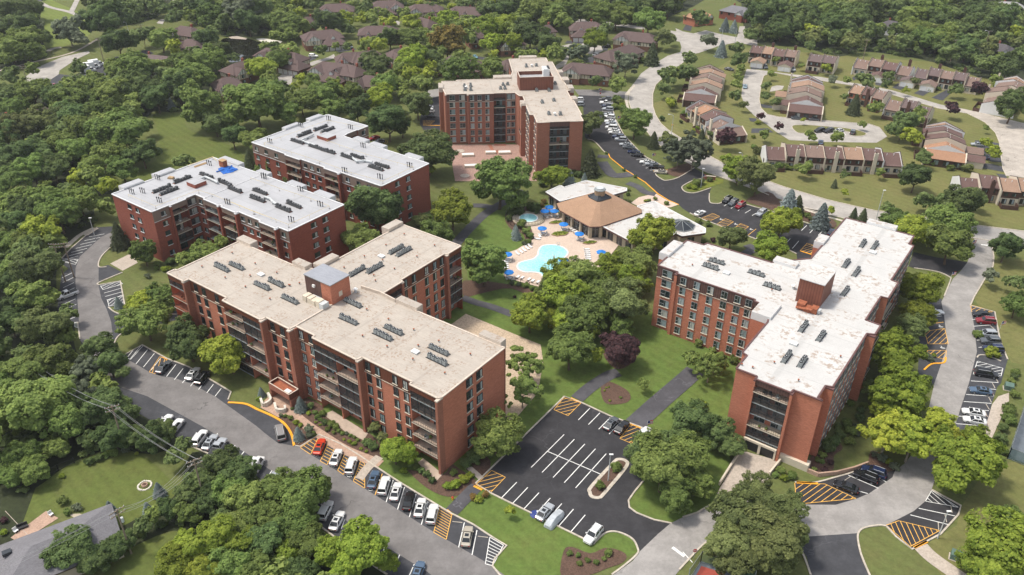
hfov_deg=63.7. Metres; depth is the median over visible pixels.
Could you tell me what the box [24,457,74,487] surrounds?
garden fence
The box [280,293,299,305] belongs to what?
condenser rack
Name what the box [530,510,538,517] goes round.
fallen cover
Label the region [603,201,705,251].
clubhouse wing
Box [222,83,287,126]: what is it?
tree
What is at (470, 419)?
window
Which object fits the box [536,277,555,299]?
tree
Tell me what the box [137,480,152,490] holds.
fire pit
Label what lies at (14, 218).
tree
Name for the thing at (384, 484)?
parked suv
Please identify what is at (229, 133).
tree
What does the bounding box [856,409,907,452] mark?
tree
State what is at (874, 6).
tree
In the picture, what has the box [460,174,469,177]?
paving disc
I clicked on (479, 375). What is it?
window
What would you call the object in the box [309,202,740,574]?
lawn
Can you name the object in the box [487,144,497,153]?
paved yard
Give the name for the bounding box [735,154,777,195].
tree
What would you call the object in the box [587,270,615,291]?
tree
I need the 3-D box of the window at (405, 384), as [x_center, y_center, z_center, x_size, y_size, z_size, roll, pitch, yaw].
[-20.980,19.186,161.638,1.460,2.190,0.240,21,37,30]
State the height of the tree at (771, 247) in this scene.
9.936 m
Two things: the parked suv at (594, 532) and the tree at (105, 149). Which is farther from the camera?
the tree at (105, 149)
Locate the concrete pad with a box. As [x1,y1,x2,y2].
[984,393,1008,437]
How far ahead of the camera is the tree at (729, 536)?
142.25 m
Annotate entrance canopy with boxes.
[268,377,298,406]
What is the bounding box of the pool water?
[518,245,566,274]
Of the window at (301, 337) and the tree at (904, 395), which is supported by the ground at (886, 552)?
the tree at (904, 395)
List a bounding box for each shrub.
[0,516,8,523]
[0,528,7,535]
[56,495,68,504]
[63,507,70,515]
[70,503,82,510]
[83,457,93,464]
[94,453,103,461]
[101,450,109,458]
[165,257,174,264]
[303,423,313,432]
[305,430,313,438]
[307,402,313,408]
[318,410,326,416]
[321,418,327,425]
[327,420,335,426]
[332,422,338,429]
[361,438,368,446]
[367,438,378,450]
[399,467,407,472]
[410,213,428,226]
[412,463,419,469]
[417,466,424,472]
[422,470,430,477]
[428,476,436,483]
[442,481,452,489]
[449,468,457,475]
[450,479,460,488]
[458,474,469,483]
[459,456,471,468]
[464,471,474,478]
[466,446,483,464]
[469,493,476,500]
[474,495,483,502]
[481,490,488,496]
[506,209,516,215]
[513,206,525,215]
[517,221,524,227]
[521,227,530,232]
[522,282,529,287]
[524,239,531,243]
[526,232,533,238]
[528,202,541,213]
[566,549,572,555]
[574,170,581,176]
[576,560,582,565]
[595,479,605,489]
[604,548,612,556]
[610,461,622,471]
[611,95,621,101]
[611,103,619,108]
[691,178,700,185]
[694,338,702,346]
[695,218,701,223]
[705,220,711,226]
[708,347,715,351]
[728,354,738,363]
[752,146,761,153]
[772,471,779,477]
[774,162,784,167]
[775,466,785,474]
[779,474,788,480]
[788,470,796,479]
[815,456,821,462]
[818,451,827,458]
[820,466,829,471]
[821,437,836,452]
[827,459,833,464]
[828,434,840,445]
[834,422,842,428]
[834,427,845,437]
[843,435,855,444]
[844,426,857,434]
[846,400,854,406]
[854,412,865,421]
[859,402,868,407]
[870,450,877,456]
[877,452,887,462]
[885,458,892,463]
[889,462,900,471]
[946,165,955,169]
[961,163,973,170]
[972,330,983,337]
[984,346,1000,358]
[993,431,1008,443]
[997,422,1009,430]
[999,449,1009,453]
[1000,413,1017,424]
[1001,402,1016,413]
[1007,377,1016,383]
[1009,389,1020,396]
[1010,368,1020,374]
[1010,372,1018,378]
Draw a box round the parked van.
[252,456,264,474]
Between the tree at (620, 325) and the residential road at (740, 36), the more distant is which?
the residential road at (740, 36)
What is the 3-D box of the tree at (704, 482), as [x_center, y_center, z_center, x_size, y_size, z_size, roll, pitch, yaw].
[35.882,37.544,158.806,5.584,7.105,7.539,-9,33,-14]
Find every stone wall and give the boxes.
[260,392,271,406]
[273,402,286,412]
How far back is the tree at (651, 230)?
236.20 m
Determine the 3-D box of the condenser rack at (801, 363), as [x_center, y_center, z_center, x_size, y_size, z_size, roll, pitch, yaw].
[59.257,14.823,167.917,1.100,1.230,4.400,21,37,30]
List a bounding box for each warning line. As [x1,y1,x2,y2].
[128,190,276,222]
[230,178,329,227]
[264,140,413,183]
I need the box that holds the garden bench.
[16,521,27,529]
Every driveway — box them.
[335,48,355,51]
[565,41,582,43]
[587,57,593,62]
[683,25,691,30]
[751,128,771,132]
[759,103,772,107]
[892,83,903,89]
[915,90,927,95]
[932,90,948,100]
[975,140,1000,161]
[983,163,1003,171]
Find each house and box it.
[0,503,123,574]
[147,51,172,65]
[171,24,196,40]
[177,38,203,53]
[209,73,242,101]
[218,58,259,83]
[252,47,311,74]
[300,27,345,51]
[302,14,316,33]
[307,60,361,86]
[319,1,354,20]
[334,49,354,64]
[334,63,370,82]
[350,47,380,67]
[355,73,376,97]
[357,23,399,44]
[371,0,403,18]
[385,45,401,67]
[408,16,437,30]
[409,1,443,17]
[437,55,485,78]
[450,5,481,19]
[465,27,484,49]
[496,42,526,56]
[502,55,514,74]
[542,22,557,36]
[562,61,613,86]
[568,19,601,41]
[592,43,645,68]
[612,30,658,51]
[683,9,713,26]
[718,3,748,22]
[883,18,901,36]
[987,41,1013,55]
[999,0,1023,7]
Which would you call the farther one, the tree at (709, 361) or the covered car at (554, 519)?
the tree at (709, 361)
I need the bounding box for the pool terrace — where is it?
[503,207,617,285]
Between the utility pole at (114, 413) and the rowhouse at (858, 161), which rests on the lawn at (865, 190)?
the rowhouse at (858, 161)
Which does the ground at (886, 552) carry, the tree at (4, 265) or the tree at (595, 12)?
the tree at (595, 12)
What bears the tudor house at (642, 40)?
on the ground at (886, 552)
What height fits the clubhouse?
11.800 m
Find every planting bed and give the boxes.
[278,416,314,445]
[301,398,353,448]
[339,425,380,456]
[408,464,477,496]
[462,280,536,296]
[467,457,490,474]
[505,206,533,239]
[560,547,626,574]
[591,460,625,495]
[601,382,630,403]
[603,350,636,368]
[667,163,693,176]
[746,192,836,227]
[809,443,842,471]
[869,451,895,471]
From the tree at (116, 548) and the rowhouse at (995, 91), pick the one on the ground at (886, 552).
the tree at (116, 548)
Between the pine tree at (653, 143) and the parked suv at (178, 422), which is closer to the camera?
the parked suv at (178, 422)
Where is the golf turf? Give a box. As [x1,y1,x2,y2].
[40,0,90,47]
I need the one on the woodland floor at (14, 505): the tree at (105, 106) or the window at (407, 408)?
the tree at (105, 106)
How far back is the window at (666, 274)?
201.27 m
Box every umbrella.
[504,269,513,278]
[506,252,512,260]
[538,226,546,234]
[541,209,548,216]
[545,205,553,212]
[550,209,558,216]
[559,222,567,230]
[575,232,583,239]
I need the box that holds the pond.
[221,38,261,61]
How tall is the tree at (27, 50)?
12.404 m
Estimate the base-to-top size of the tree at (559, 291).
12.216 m
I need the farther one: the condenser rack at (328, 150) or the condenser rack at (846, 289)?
the condenser rack at (328, 150)
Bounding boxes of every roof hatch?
[411,348,419,354]
[789,340,797,346]
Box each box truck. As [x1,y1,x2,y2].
[80,64,95,72]
[83,61,100,67]
[87,59,103,65]
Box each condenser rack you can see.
[151,183,172,193]
[159,186,179,195]
[172,175,191,183]
[199,171,214,178]
[213,261,230,272]
[217,178,233,185]
[227,184,243,193]
[228,261,245,270]
[249,193,266,202]
[252,187,268,195]
[253,280,271,290]
[267,276,285,287]
[274,203,292,212]
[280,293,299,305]
[286,199,302,208]
[290,138,304,144]
[296,129,312,137]
[308,143,321,149]
[313,124,328,131]
[320,126,335,132]
[320,147,336,154]
[338,312,359,325]
[340,152,354,160]
[343,296,362,308]
[348,264,366,277]
[350,153,364,159]
[365,261,384,274]
[367,164,384,171]
[372,328,393,341]
[374,161,389,168]
[383,323,403,335]
[387,243,404,254]
[395,245,412,256]
[426,352,448,366]
[427,343,450,356]
[701,262,719,270]
[707,257,725,265]
[747,269,765,277]
[762,281,781,290]
[780,349,792,363]
[796,355,808,368]
[797,319,808,332]
[815,330,826,341]
[840,285,849,296]
[841,258,850,268]
[851,266,860,276]
[858,238,866,247]
[870,240,879,249]
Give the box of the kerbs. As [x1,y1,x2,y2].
[62,62,1023,574]
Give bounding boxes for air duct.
[200,176,218,182]
[263,196,276,204]
[300,133,313,139]
[352,156,372,163]
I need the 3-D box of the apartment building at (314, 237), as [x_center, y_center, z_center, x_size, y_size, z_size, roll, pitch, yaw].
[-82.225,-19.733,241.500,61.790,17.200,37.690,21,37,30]
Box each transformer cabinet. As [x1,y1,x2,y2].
[948,548,962,561]
[1003,381,1014,390]
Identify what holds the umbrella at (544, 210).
on the pool terrace
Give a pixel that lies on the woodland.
(810, 34)
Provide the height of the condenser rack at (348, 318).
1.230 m
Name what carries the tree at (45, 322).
on the woodland floor at (14, 505)
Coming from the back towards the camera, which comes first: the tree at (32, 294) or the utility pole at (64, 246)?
the utility pole at (64, 246)
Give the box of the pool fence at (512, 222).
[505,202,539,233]
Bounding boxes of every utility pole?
[48,243,65,281]
[59,242,74,277]
[104,404,120,429]
[109,505,131,553]
[186,457,202,488]
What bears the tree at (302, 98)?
on the ground at (886, 552)
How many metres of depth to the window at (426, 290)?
202.92 m
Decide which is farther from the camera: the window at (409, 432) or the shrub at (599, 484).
the window at (409, 432)
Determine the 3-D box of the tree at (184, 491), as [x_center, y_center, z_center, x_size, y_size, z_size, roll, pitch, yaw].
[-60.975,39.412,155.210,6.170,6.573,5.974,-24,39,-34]
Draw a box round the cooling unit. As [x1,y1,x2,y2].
[541,65,549,75]
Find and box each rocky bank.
[229,36,246,39]
[257,38,281,42]
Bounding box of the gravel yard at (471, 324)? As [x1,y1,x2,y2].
[451,314,542,418]
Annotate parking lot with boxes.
[51,50,152,83]
[57,226,504,574]
[420,96,439,131]
[478,397,668,551]
[579,95,828,258]
[795,468,894,504]
[887,491,959,547]
[918,299,947,384]
[956,306,1007,430]
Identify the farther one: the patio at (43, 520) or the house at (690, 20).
the house at (690, 20)
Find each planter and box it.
[461,153,473,156]
[464,164,475,167]
[485,150,495,154]
[498,150,510,154]
[549,220,561,223]
[551,231,568,236]
[583,240,596,244]
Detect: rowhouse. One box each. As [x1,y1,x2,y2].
[677,64,725,106]
[680,100,747,145]
[748,42,799,71]
[760,142,903,178]
[772,73,824,121]
[805,53,839,74]
[845,83,891,112]
[851,54,915,82]
[881,98,934,127]
[899,63,981,94]
[911,118,985,170]
[950,172,1023,210]
[972,72,1023,118]
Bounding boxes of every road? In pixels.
[26,51,89,80]
[75,233,503,574]
[278,54,334,84]
[428,88,438,96]
[556,43,602,68]
[574,89,625,97]
[576,19,644,29]
[614,227,1009,574]
[629,29,1023,243]
[670,30,683,37]
[670,30,756,55]
[736,26,744,40]
[741,69,966,142]
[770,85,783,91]
[802,533,867,574]
[909,252,966,275]
[959,108,1023,176]
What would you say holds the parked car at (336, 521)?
on the parking lot at (155, 410)
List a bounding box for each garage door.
[745,440,757,452]
[759,447,773,458]
[920,86,926,90]
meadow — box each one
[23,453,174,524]
[97,112,252,187]
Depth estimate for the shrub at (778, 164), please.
295.96 m
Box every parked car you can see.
[155,361,171,373]
[158,414,173,423]
[185,367,200,380]
[201,434,218,450]
[312,438,325,454]
[328,510,344,530]
[329,449,342,465]
[367,470,379,488]
[369,135,379,140]
[375,138,384,142]
[389,482,402,500]
[402,491,414,510]
[411,561,425,574]
[413,498,426,517]
[424,114,435,117]
[461,526,473,546]
[535,502,554,521]
[602,96,611,99]
[602,416,618,430]
[605,121,616,124]
[608,127,619,130]
[609,130,620,133]
[613,420,629,434]
[619,142,631,145]
[622,144,634,148]
[627,149,639,153]
[631,152,643,156]
[639,159,650,163]
[645,161,658,165]
[654,169,667,173]
[693,210,705,216]
[791,115,801,119]
[827,228,834,235]
[833,480,859,494]
[935,308,944,315]
[961,407,985,417]
[962,415,986,424]
[969,385,992,395]
[970,142,984,146]
[972,310,992,316]
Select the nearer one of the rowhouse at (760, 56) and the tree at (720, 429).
the tree at (720, 429)
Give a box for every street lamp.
[608,453,612,480]
[937,510,951,538]
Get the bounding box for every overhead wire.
[0,507,119,566]
[1,512,111,567]
[3,514,115,570]
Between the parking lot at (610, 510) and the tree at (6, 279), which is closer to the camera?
the parking lot at (610, 510)
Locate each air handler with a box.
[302,292,328,309]
[796,299,821,314]
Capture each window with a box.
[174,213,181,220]
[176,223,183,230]
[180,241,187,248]
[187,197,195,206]
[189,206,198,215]
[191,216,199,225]
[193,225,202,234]
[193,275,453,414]
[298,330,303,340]
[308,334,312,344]
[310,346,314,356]
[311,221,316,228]
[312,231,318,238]
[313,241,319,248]
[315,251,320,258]
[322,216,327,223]
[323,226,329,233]
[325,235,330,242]
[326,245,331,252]
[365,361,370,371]
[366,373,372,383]
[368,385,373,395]
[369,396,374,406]
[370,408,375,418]
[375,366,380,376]
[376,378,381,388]
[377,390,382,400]
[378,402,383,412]
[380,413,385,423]
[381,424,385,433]
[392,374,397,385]
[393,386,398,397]
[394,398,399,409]
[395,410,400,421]
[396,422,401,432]
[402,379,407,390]
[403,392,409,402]
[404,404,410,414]
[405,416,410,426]
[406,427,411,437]
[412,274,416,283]
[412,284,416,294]
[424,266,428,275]
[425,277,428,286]
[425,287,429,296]
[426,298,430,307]
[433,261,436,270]
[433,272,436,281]
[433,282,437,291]
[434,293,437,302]
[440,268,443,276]
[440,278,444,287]
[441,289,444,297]
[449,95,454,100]
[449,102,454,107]
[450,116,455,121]
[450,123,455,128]
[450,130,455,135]
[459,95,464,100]
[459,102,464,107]
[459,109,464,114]
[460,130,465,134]
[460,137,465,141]
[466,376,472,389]
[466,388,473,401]
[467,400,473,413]
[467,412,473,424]
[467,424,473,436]
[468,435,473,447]
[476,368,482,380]
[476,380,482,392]
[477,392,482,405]
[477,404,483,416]
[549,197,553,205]
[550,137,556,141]
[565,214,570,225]
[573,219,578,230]
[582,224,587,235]
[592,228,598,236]
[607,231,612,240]
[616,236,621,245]
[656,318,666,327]
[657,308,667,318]
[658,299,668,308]
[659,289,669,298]
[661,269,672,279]
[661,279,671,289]
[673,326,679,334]
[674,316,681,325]
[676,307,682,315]
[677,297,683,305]
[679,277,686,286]
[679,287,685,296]
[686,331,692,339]
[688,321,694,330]
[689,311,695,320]
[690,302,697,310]
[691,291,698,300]
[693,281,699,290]
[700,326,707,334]
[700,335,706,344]
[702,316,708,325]
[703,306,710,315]
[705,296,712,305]
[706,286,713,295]
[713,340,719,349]
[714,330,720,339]
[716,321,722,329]
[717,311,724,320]
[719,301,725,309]
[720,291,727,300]
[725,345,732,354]
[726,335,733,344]
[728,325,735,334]
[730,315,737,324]
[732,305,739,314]
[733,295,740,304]
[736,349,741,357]
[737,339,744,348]
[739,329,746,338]
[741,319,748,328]
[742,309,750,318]
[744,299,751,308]
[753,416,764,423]
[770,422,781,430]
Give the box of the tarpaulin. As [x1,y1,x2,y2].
[216,165,237,173]
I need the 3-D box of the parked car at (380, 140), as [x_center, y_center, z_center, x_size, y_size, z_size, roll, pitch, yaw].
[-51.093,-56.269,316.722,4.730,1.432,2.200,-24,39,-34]
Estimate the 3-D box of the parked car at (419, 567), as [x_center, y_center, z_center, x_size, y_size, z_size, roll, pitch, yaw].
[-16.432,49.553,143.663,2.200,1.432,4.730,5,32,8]
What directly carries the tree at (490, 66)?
on the ground at (886, 552)
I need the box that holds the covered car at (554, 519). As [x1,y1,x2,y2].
[544,509,564,529]
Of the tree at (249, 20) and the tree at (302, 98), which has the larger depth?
the tree at (249, 20)
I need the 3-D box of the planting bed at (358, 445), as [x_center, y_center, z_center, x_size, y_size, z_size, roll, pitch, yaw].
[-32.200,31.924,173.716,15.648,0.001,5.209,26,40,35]
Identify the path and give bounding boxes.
[0,39,97,70]
[38,0,74,14]
[65,228,93,247]
[68,0,78,12]
[288,400,382,466]
[355,455,382,479]
[446,483,480,514]
[452,190,522,244]
[462,295,510,316]
[466,466,483,479]
[473,203,495,208]
[572,369,621,400]
[597,155,608,157]
[597,161,632,177]
[626,181,655,195]
[626,367,703,426]
[741,235,768,254]
[744,244,754,249]
[915,544,966,574]
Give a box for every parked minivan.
[274,424,286,441]
[605,124,617,128]
[808,116,820,120]
[973,366,998,378]
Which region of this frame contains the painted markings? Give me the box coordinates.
[62,98,1002,574]
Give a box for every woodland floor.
[0,0,46,74]
[0,97,176,544]
[76,58,225,111]
[86,0,169,31]
[119,451,384,574]
[168,0,306,36]
[475,0,702,28]
[736,0,1023,78]
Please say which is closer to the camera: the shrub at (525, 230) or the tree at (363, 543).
the tree at (363, 543)
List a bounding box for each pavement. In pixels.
[625,85,634,107]
[781,201,842,220]
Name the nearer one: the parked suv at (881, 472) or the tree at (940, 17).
the parked suv at (881, 472)
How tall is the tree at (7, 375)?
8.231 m
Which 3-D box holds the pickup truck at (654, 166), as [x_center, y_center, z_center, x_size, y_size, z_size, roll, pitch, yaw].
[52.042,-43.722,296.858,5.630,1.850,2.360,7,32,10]
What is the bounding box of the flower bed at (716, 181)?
[686,178,722,190]
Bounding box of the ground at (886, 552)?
[0,0,1023,574]
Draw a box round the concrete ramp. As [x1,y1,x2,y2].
[717,452,776,493]
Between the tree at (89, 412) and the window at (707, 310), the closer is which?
the tree at (89, 412)
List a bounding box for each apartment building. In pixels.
[111,156,348,267]
[167,219,505,474]
[251,114,430,232]
[438,55,583,171]
[651,217,914,471]
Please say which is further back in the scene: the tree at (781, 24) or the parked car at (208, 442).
the tree at (781, 24)
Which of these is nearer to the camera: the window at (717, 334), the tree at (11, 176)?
the window at (717, 334)
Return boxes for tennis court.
[693,563,729,574]
[697,566,722,574]
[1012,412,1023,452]
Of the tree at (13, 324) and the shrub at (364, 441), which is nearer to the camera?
the shrub at (364, 441)
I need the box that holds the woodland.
[0,0,1023,574]
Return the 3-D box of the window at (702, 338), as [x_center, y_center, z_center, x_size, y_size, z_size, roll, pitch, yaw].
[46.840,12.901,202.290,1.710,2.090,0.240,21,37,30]
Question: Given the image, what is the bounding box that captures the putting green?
[46,36,62,44]
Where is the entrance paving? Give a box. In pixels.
[261,394,294,416]
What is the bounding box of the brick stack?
[218,158,227,167]
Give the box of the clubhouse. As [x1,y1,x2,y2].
[557,186,641,238]
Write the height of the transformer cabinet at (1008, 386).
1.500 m
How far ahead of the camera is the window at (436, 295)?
206.65 m
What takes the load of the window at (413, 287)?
in the apartment building at (394, 389)
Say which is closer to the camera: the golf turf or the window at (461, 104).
the window at (461, 104)
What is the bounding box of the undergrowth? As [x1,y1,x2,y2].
[0,0,1023,574]
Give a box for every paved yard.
[452,144,536,180]
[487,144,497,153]
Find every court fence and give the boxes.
[689,551,756,574]
[1007,407,1023,464]
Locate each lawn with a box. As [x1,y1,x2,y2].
[104,531,177,574]
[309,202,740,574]
[792,125,865,135]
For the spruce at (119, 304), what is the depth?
215.57 m
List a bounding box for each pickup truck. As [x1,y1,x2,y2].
[57,288,78,299]
[207,437,227,454]
[599,100,612,104]
[648,163,663,168]
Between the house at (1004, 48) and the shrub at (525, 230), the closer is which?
the shrub at (525, 230)
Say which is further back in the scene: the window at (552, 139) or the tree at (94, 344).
the window at (552, 139)
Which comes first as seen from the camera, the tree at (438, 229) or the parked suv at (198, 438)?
the parked suv at (198, 438)
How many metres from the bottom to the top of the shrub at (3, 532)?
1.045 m
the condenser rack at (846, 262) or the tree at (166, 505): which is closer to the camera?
the tree at (166, 505)
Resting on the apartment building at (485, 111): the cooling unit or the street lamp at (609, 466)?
the cooling unit
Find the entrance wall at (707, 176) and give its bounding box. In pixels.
[704,175,715,179]
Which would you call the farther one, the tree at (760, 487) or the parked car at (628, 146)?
the parked car at (628, 146)
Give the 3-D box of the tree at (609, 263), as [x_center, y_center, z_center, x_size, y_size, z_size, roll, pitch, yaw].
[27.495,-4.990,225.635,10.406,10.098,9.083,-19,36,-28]
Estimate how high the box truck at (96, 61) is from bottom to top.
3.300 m
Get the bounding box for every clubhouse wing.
[546,180,626,209]
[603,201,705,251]
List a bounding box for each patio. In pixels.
[11,511,57,539]
[110,255,137,270]
[325,410,367,439]
[418,458,441,479]
[631,194,677,206]
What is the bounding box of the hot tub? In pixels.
[512,211,544,226]
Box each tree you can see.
[0,0,31,15]
[0,12,40,33]
[0,15,14,33]
[0,34,30,62]
[0,82,15,94]
[0,94,30,113]
[0,112,36,142]
[0,118,19,144]
[0,140,36,163]
[0,162,32,192]
[0,186,26,212]
[0,210,28,229]
[0,229,17,253]
[0,253,38,276]
[0,266,27,295]
[0,291,28,312]
[0,307,24,337]
[0,349,47,382]
[0,363,31,381]
[0,374,76,431]
[0,409,24,435]
[0,438,42,468]
[0,460,22,488]
[4,279,56,306]
[5,25,44,43]
[7,194,36,216]
[7,247,64,285]
[9,152,50,183]
[9,228,47,249]
[11,314,39,336]
[11,453,50,485]
[12,76,51,103]
[13,40,42,60]
[14,305,72,344]
[17,214,61,242]
[19,103,55,137]
[21,343,78,376]
[25,186,63,207]
[26,133,55,159]
[28,0,44,13]
[33,192,83,233]
[36,153,70,183]
[37,105,66,129]
[37,393,88,439]
[38,83,62,105]
[38,523,99,569]
[39,128,77,152]
[39,432,71,457]
[46,84,98,108]
[50,14,84,46]
[53,99,87,123]
[55,137,91,161]
[61,114,103,136]
[62,182,101,216]
[69,354,100,384]
[71,380,97,399]
[74,384,125,424]
[75,0,131,32]
[76,154,105,177]
[76,548,108,573]
[79,331,118,360]
[81,97,120,116]
[83,106,148,148]
[88,418,132,451]
[89,136,129,163]
[89,551,111,573]
[90,76,128,102]
[90,347,128,377]
[98,28,134,53]
[99,534,127,561]
[104,58,116,76]
[104,155,138,182]
[106,396,141,422]
[109,222,131,253]
[110,528,137,549]
[111,48,153,75]
[112,68,156,96]
[114,298,173,340]
[119,424,144,449]
[120,138,162,168]
[122,289,151,310]
[127,239,156,266]
[135,419,169,454]
[138,83,168,113]
[142,57,161,78]
[144,281,174,307]
[147,27,178,52]
[150,417,176,440]
[153,541,194,574]
[156,496,177,520]
[160,58,216,92]
[162,67,192,105]
[164,49,196,68]
[164,312,210,361]
[166,527,201,556]
[172,477,199,505]
[172,501,204,522]
[178,78,222,128]
[181,552,222,574]
[182,467,217,487]
[182,513,235,556]
[183,0,214,9]
[187,238,219,261]
[190,26,218,42]
[190,42,226,70]
[192,477,224,513]
[195,2,227,26]
[196,333,246,374]
[200,443,239,474]
[201,110,229,136]
[207,542,251,574]
[208,41,234,54]
[211,471,252,507]
[213,0,231,6]
[215,509,256,532]
[216,104,249,125]
[217,454,261,480]
[220,123,245,149]
[221,0,262,18]
[221,480,268,512]
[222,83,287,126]
[225,524,260,551]
[233,8,261,36]
[237,548,277,574]
[238,127,267,148]
[239,489,283,527]
[243,521,283,557]
[244,56,278,79]
[244,149,254,169]
[247,0,273,15]
[253,161,268,170]
[255,78,285,96]
[260,466,296,500]
[265,46,291,66]
[268,9,302,39]
[270,101,298,125]
[271,503,319,539]
[273,536,298,558]
[274,464,330,518]
[285,86,321,117]
[286,520,326,557]
[287,555,321,574]
[307,80,340,105]
[311,8,343,29]
[314,534,340,566]
[318,98,346,115]
[318,475,332,488]
[328,552,361,574]
[335,514,389,570]
[340,222,380,248]
[342,81,364,102]
[343,93,371,122]
[344,184,404,230]
[358,49,393,75]
[365,101,410,141]
[366,81,393,106]
[370,70,398,92]
[374,549,400,571]
[376,26,399,50]
[380,436,418,464]
[394,28,423,47]
[394,42,427,71]
[394,110,411,137]
[396,128,458,175]
[400,91,432,120]
[419,218,454,240]
[420,48,440,60]
[426,23,466,56]
[430,187,472,231]
[431,9,459,25]
[438,53,480,80]
[461,238,507,286]
[469,155,533,209]
[470,406,525,458]
[471,14,504,34]
[478,33,502,49]
[480,54,503,77]
[492,0,517,15]
[494,14,517,33]
[500,32,523,50]
[504,370,544,407]
[506,345,548,374]
[509,292,547,332]
[510,0,521,8]
[512,16,550,48]
[517,0,552,22]
[532,165,573,188]
[535,33,562,49]
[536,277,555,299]
[539,257,573,279]
[540,273,590,307]
[542,1,573,28]
[543,305,556,328]
[546,322,595,370]
[549,306,576,326]
[558,255,599,297]
[558,291,612,330]
[562,314,584,336]
[566,43,592,62]
[569,0,588,21]
[580,148,601,179]
[580,266,609,283]
[580,284,612,306]
[582,27,607,52]
[582,110,605,136]
[583,0,613,23]
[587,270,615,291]
[594,250,623,277]
[598,331,640,366]
[600,276,650,318]
[603,1,634,30]
[608,313,635,335]
[612,50,638,77]
[615,264,654,292]
[618,107,652,139]
[618,243,656,276]
[619,0,643,23]
[623,430,669,477]
[626,212,676,252]
[630,427,701,492]
[632,7,665,32]
[643,42,659,67]
[644,0,662,10]
[646,131,660,149]
[654,0,683,18]
[658,478,696,514]
[660,427,696,440]
[661,137,694,165]
[666,430,712,480]
[668,398,721,441]
[673,130,713,170]
[689,468,715,498]
[692,351,727,382]
[698,129,705,139]
[702,516,751,558]
[705,481,775,534]
[707,416,736,448]
[712,545,759,574]
[716,226,748,248]
[717,431,746,457]
[719,153,756,185]
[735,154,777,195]
[739,470,773,501]
[739,501,810,571]
[744,1,776,25]
[753,229,789,259]
[760,0,789,14]
[760,206,803,235]
[763,488,810,522]
[763,553,799,574]
[764,11,800,41]
[782,512,809,546]
[785,5,813,36]
[796,195,804,216]
[797,0,820,13]
[810,0,840,19]
[818,6,850,36]
[830,179,837,188]
[840,1,872,25]
[845,94,862,117]
[848,207,857,219]
[856,208,867,222]
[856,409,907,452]
[857,0,883,16]
[861,376,876,393]
[867,359,933,413]
[868,400,897,416]
[870,325,928,374]
[877,207,908,230]
[889,111,919,139]
[890,388,929,416]
[891,412,937,462]
[894,214,938,246]
[895,6,929,22]
[895,312,929,343]
[897,161,931,192]
[898,299,938,326]
[900,18,932,39]
[900,271,945,302]
[911,25,945,52]
[914,0,953,19]
[920,202,978,233]
[923,406,958,428]
[924,223,975,264]
[926,7,953,24]
[926,24,957,52]
[929,193,950,205]
[930,424,1007,493]
[933,427,965,440]
[938,184,985,213]
[953,32,980,61]
[954,543,982,574]
[960,423,990,443]
[961,0,988,15]
[963,503,1023,574]
[965,11,1008,34]
[975,0,1001,12]
[987,232,1023,262]
[992,2,1019,30]
[992,50,1023,77]
[994,86,1023,123]
[999,290,1023,317]
[1001,504,1023,520]
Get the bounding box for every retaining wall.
[718,455,738,485]
[768,458,780,474]
[807,461,868,476]
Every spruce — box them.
[106,501,116,513]
[113,296,123,310]
[141,502,151,517]
[152,482,167,501]
[166,97,175,110]
[257,387,266,397]
[292,427,305,443]
[294,396,308,415]
[511,226,521,240]
[562,169,575,185]
[581,173,586,180]
[714,40,727,58]
[719,17,729,32]
[728,19,737,33]
[780,189,799,209]
[808,202,831,233]
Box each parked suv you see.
[173,418,184,433]
[190,429,207,446]
[193,370,209,384]
[308,53,317,57]
[317,500,333,520]
[344,456,357,474]
[377,476,390,494]
[425,504,438,524]
[577,101,583,105]
[583,522,603,544]
[602,106,613,110]
[604,114,615,118]
[612,133,623,138]
[615,136,626,141]
[636,426,649,434]
[722,195,732,203]
[728,197,738,206]
[735,200,746,208]
[755,207,767,216]
[814,126,824,132]
[823,127,834,132]
[850,129,855,134]
[852,469,879,484]
[861,465,886,479]
[975,316,996,324]
[979,328,998,336]
[979,335,1001,344]
[982,343,1004,352]
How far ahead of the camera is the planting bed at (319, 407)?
179.22 m

